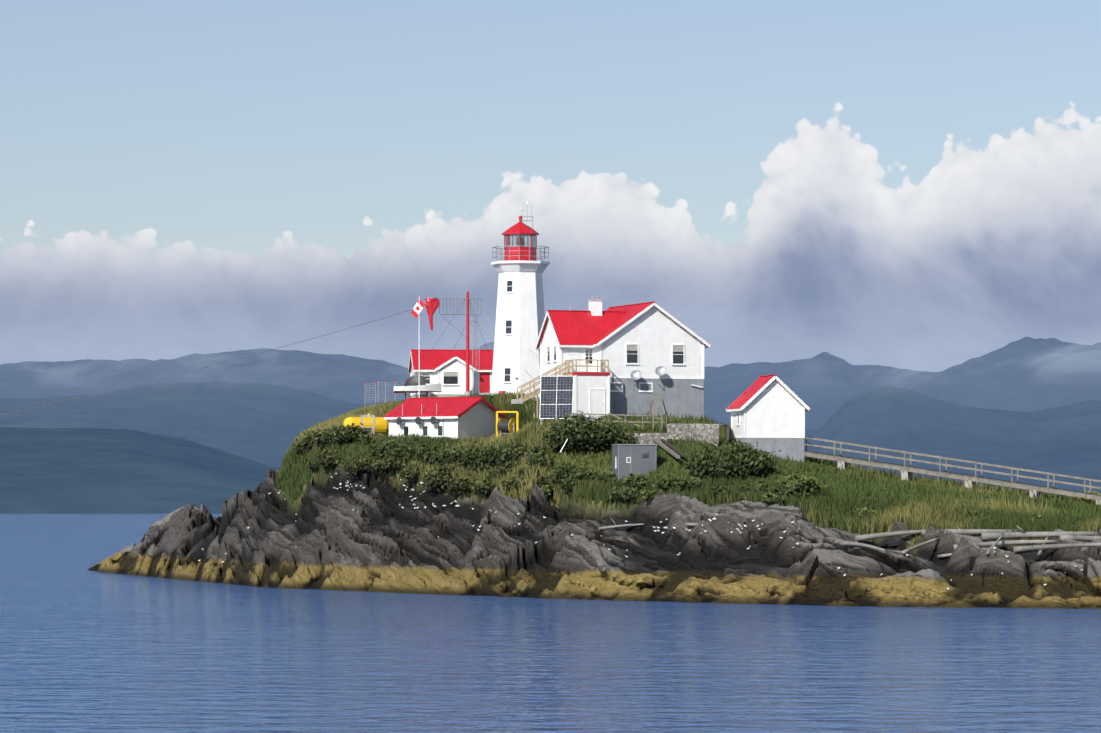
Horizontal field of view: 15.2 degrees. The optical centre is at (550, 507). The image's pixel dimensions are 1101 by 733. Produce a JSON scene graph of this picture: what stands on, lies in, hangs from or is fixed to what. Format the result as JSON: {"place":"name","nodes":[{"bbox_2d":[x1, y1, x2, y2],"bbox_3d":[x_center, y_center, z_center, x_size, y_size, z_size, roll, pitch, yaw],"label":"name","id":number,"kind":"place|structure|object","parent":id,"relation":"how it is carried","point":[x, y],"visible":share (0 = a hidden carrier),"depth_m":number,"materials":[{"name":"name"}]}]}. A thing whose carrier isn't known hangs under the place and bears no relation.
{"place":"outdoors","nodes":[
{"label":"outdoors","id":0,"kind":"place"},
{"bbox_2d":[0,102,1100,371],"bbox_3d":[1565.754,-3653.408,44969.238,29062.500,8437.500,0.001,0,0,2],"label":"cloud","id":1,"kind":"structure","parent":0,"point":[962,254],"depth_m":44964.14,"materials":[{"name":"white"}]},
{"bbox_2d":[0,514,1100,732],"bbox_3d":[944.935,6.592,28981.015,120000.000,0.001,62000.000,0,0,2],"label":"sea","id":2,"kind":"structure","parent":0,"point":[83,649],"depth_m":177.47,"materials":[{"name":"liquid"}]},
{"bbox_2d":[0,427,279,513],"bbox_3d":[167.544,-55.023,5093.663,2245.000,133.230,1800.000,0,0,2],"label":"hill","id":3,"kind":"structure","parent":2,"relation":"on","point":[80,471],"depth_m":4662.59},
{"bbox_2d":[0,381,1100,496],"bbox_3d":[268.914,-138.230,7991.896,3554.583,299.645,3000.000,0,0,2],"label":"mountain","id":4,"kind":"structure","parent":0,"point":[263,423],"depth_m":7749.66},
{"bbox_2d":[0,337,1100,429],"bbox_3d":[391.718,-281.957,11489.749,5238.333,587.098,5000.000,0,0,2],"label":"mountain","id":5,"kind":"structure","parent":0,"point":[1026,374],"depth_m":11785.13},
{"bbox_2d":[0,0,1100,258],"label":"sky","id":6,"kind":"structure","parent":0,"point":[222,125],"materials":[{"name":"blue"}]},
{"bbox_2d":[88,402,1100,608],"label":"rocky shore","id":7,"kind":"structure","parent":0,"point":[379,538],"depth_m":303.31,"materials":[{"name":"grey stone"}]},
{"bbox_2d":[290,422,377,454],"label":"shrubs","id":8,"kind":"object","parent":7,"relation":"on","point":[340,434],"visible":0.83,"depth_m":345.76,"materials":[{"name":"green plant"}]},
{"bbox_2d":[365,375,440,407],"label":"compound","id":9,"kind":"object","parent":7,"relation":"on","point":[412,385],"visible":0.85,"depth_m":379.76,"materials":[{"name":"white"}]},
{"bbox_2d":[419,296,419,397],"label":"flagpole","id":10,"kind":"object","parent":7,"relation":"on","point":[419,350],"visible":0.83,"depth_m":372.98,"materials":[{"name":"white metal"}]},
{"bbox_2d":[411,300,424,317],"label":"flag","id":11,"kind":"object","parent":10,"relation":"attached to","point":[415,312],"visible":0.94,"depth_m":373.01,"materials":[{"name":"red fabric"}]},
{"bbox_2d":[343,411,518,437],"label":"fuel tank and reels","id":12,"kind":"object","parent":7,"relation":"on","point":[373,424],"visible":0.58,"depth_m":346.14,"materials":[{"name":"yellow metal"}]},
{"bbox_2d":[307,447,558,496],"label":"slope shrubs","id":13,"kind":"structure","parent":7,"relation":"on","point":[441,478],"depth_m":326.23,"materials":[{"name":"green plant"}]},
{"bbox_2d":[383,397,506,438],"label":"shed","id":14,"kind":"structure","parent":7,"relation":"on","point":[458,417],"depth_m":345.26,"materials":[{"name":"white paint"}]},
{"bbox_2d":[408,349,493,397],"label":"house","id":15,"kind":"structure","parent":7,"relation":"on","point":[451,377],"depth_m":382.42,"materials":[{"name":"white paint"}]},
{"bbox_2d":[425,289,480,395],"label":"radio mast","id":16,"kind":"object","parent":7,"relation":"on","point":[432,305],"visible":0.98,"depth_m":368.74,"materials":[{"name":"red metal"}]},
{"bbox_2d":[2,298,539,414],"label":"wires","id":17,"kind":"object","parent":16,"relation":"attached to","point":[283,346],"visible":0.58,"depth_m":369.71,"materials":[{"name":"grey"}]},
{"bbox_2d":[366,436,550,470],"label":"terrace shrubs","id":18,"kind":"object","parent":7,"relation":"on","point":[440,455],"depth_m":327.78,"materials":[{"name":"green plant"}]},
{"bbox_2d":[491,201,549,399],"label":"lighthouse","id":19,"kind":"object","parent":7,"relation":"on","point":[520,310],"visible":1,"depth_m":356.98,"materials":[{"name":"white paint"}]},
{"bbox_2d":[539,376,573,426],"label":"solar panel frame","id":20,"kind":"object","parent":7,"relation":"on","point":[556,404],"visible":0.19,"depth_m":329.70,"materials":[{"name":"white metal"}]},
{"bbox_2d":[540,376,572,417],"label":"solar panels","id":21,"kind":"object","parent":20,"relation":"attached to","point":[562,386],"visible":0.9,"depth_m":329.81,"materials":[{"name":"glass"}]},
{"bbox_2d":[531,411,640,455],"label":"shrub","id":22,"kind":"object","parent":7,"relation":"on","point":[583,433],"depth_m":317.91,"materials":[{"name":"green plant"}]},
{"bbox_2d":[511,295,710,419],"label":"keepers house","id":23,"kind":"structure","parent":7,"relation":"on","point":[627,359],"depth_m":337.80,"materials":[{"name":"white paint"}]},
{"bbox_2d":[467,450,774,502],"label":"shrubs","id":24,"kind":"object","parent":7,"relation":"on","point":[630,486],"visible":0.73,"depth_m":309.60,"materials":[{"name":"green plant"}]},
{"bbox_2d":[560,393,684,458],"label":"debris","id":25,"kind":"object","parent":7,"relation":"on","point":[668,449],"visible":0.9,"depth_m":324.77,"materials":[{"name":"grey"}]},
{"bbox_2d":[162,473,1082,589],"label":"seabirds","id":26,"kind":"object","parent":7,"relation":"on","point":[844,575],"visible":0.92,"depth_m":301.38,"materials":[{"name":"white"}]},
{"bbox_2d":[612,444,656,480],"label":"equipment box","id":27,"kind":"object","parent":7,"relation":"on","point":[629,459],"visible":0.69,"depth_m":309.64,"materials":[{"name":"grey metal"}]},
{"bbox_2d":[630,423,730,445],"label":"stone walls","id":28,"kind":"structure","parent":7,"relation":"on","point":[706,432],"depth_m":319.42,"materials":[{"name":"grey stone"}]},
{"bbox_2d":[273,391,1100,553],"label":"tall grass","id":29,"kind":"structure","parent":7,"relation":"on","point":[827,509],"depth_m":307.22,"materials":[{"name":"green plant"}]},
{"bbox_2d":[678,432,780,483],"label":"box shrub","id":30,"kind":"object","parent":7,"relation":"on","point":[745,460],"visible":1,"depth_m":302.37,"materials":[{"name":"green plant"}]},
{"bbox_2d":[422,467,1045,522],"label":"grass tufts","id":31,"kind":"object","parent":7,"relation":"on","point":[766,498],"visible":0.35,"depth_m":292.91,"materials":[{"name":"green plant"}]},
{"bbox_2d":[725,374,809,462],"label":"shed","id":32,"kind":"structure","parent":7,"relation":"on","point":[767,413],"depth_m":316.68,"materials":[{"name":"white paint"}]},
{"bbox_2d":[773,471,827,498],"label":"shrub","id":33,"kind":"object","parent":7,"relation":"on","point":[796,484],"visible":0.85,"depth_m":294.24,"materials":[{"name":"green plant"}]},
{"bbox_2d":[523,399,1100,519],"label":"lawn grass","id":34,"kind":"structure","parent":7,"relation":"on","point":[600,456],"depth_m":309.49,"materials":[{"name":"green plant"}]},
{"bbox_2d":[598,517,1100,557],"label":"driftwood","id":35,"kind":"object","parent":7,"relation":"on","point":[997,535],"visible":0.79,"depth_m":280.54,"materials":[{"name":"grey wood"}]},
{"bbox_2d":[804,437,1100,503],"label":"walkway","id":36,"kind":"structure","parent":7,"relation":"on","point":[906,471],"depth_m":312.48,"materials":[{"name":"grey wood"}]},
{"bbox_2d":[1078,490,1100,501],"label":"bush","id":37,"kind":"object","parent":7,"relation":"on","point":[1093,492],"visible":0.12,"depth_m":310.70,"materials":[{"name":"green plant"}]},
{"bbox_2d":[1048,352,1100,362],"bbox_3d":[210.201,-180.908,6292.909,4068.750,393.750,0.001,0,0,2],"label":"mist patch","id":38,"kind":"object","parent":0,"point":[1074,357],"depth_m":6273.64,"materials":[{"name":"grey"}]}
]}

